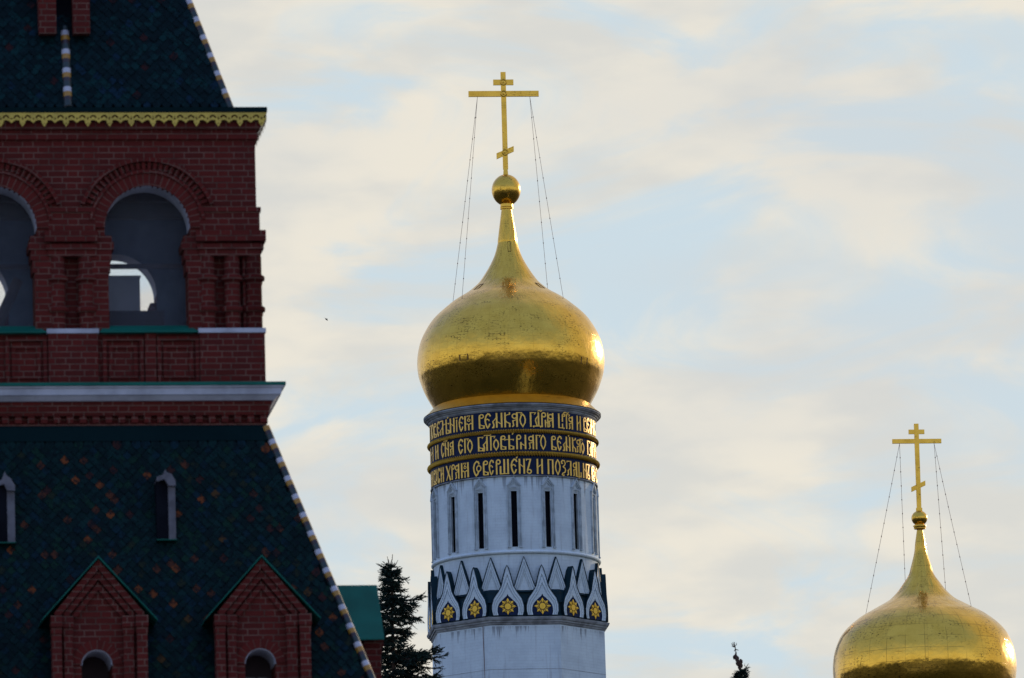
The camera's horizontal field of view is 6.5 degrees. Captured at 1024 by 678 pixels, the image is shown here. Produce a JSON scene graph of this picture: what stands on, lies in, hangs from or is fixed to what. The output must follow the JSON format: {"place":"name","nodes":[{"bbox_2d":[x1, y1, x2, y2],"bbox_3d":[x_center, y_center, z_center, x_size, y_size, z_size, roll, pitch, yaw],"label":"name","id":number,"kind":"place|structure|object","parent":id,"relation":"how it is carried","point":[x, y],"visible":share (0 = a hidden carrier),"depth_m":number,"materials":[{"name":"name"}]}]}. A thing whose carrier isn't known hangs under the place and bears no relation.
{"place":"outdoors","nodes":[
{"label":"outdoors","id":0,"kind":"place"},
{"bbox_2d":[0,278,22,325],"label":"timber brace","id":1,"kind":"object","parent":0,"point":[9,298],"visible":0.59,"depth_m":147.72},
{"bbox_2d":[109,275,163,325],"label":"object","id":2,"kind":"object","parent":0,"point":[126,301],"visible":0.24,"depth_m":147.66,"materials":[{"name":"grey paint"}]},
{"bbox_2d":[0,0,383,677],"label":"brick tower","id":3,"kind":"structure","parent":0,"point":[154,520],"depth_m":143.24,"materials":[{"name":"red brick"}]},
{"bbox_2d":[0,0,1023,677],"label":"sky","id":4,"kind":"structure","parent":0,"point":[789,234],"materials":[{"name":"white"}]},
{"bbox_3d":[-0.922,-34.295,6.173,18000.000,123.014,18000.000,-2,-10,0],"label":"ground","id":5,"kind":"structure","parent":0,"visible":0},
{"bbox_2d":[377,554,449,677],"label":"spruce tree","id":6,"kind":"object","parent":5,"relation":"on","point":[400,658],"visible":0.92,"depth_m":252.41,"materials":[{"name":"green plant"}]},
{"bbox_2d":[417,72,609,677],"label":"bell tower","id":7,"kind":"structure","parent":5,"relation":"on","point":[510,363],"depth_m":480.66,"materials":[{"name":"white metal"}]},
{"bbox_2d":[430,493,432,562],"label":"window frame","id":8,"kind":"structure","parent":7,"relation":"in","point":[431,493],"depth_m":484.00,"materials":[{"name":"paint"}]},
{"bbox_2d":[432,488,438,559],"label":"window frame","id":9,"kind":"structure","parent":7,"relation":"in","point":[434,499],"depth_m":482.59,"materials":[{"name":"paint"}]},
{"bbox_2d":[446,482,458,554],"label":"window frame","id":10,"kind":"structure","parent":7,"relation":"in","point":[451,487],"depth_m":481.06,"materials":[{"name":"paint"}]},
{"bbox_2d":[453,511,454,552],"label":"window frame","id":11,"kind":"structure","parent":7,"relation":"in","point":[453,511],"depth_m":485.90,"materials":[{"name":"stone"}]},
{"bbox_2d":[473,478,487,549],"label":"window frame","id":12,"kind":"structure","parent":7,"relation":"in","point":[482,504],"depth_m":480.00,"materials":[{"name":"paint"}]},
{"bbox_2d":[506,476,522,547],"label":"window frame","id":13,"kind":"structure","parent":7,"relation":"in","point":[514,495],"depth_m":479.65,"materials":[{"name":"paint"}]},
{"bbox_2d":[541,476,556,547],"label":"window frame","id":14,"kind":"structure","parent":7,"relation":"in","point":[546,527],"depth_m":480.00,"materials":[{"name":"paint"}]},
{"bbox_2d":[570,479,582,550],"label":"window frame","id":15,"kind":"structure","parent":7,"relation":"in","point":[578,488],"depth_m":481.00,"materials":[{"name":"paint"}]},
{"bbox_2d":[590,483,598,554],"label":"window frame","id":16,"kind":"structure","parent":7,"relation":"in","point":[593,490],"depth_m":482.59,"materials":[{"name":"paint"}]},
{"bbox_2d":[596,489,600,558],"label":"window frame","id":17,"kind":"structure","parent":7,"relation":"in","point":[597,495],"depth_m":484.00,"materials":[{"name":"paint"}]},
{"bbox_2d":[730,642,750,677],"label":"spruce tree","id":18,"kind":"object","parent":5,"relation":"on","point":[742,673],"visible":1,"depth_m":252.20,"materials":[{"name":"green plant"}]},
{"bbox_2d":[833,424,1016,677],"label":"onion dome","id":19,"kind":"object","parent":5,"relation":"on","point":[922,622],"visible":1,"depth_m":430.58,"materials":[{"name":"gold metal"}]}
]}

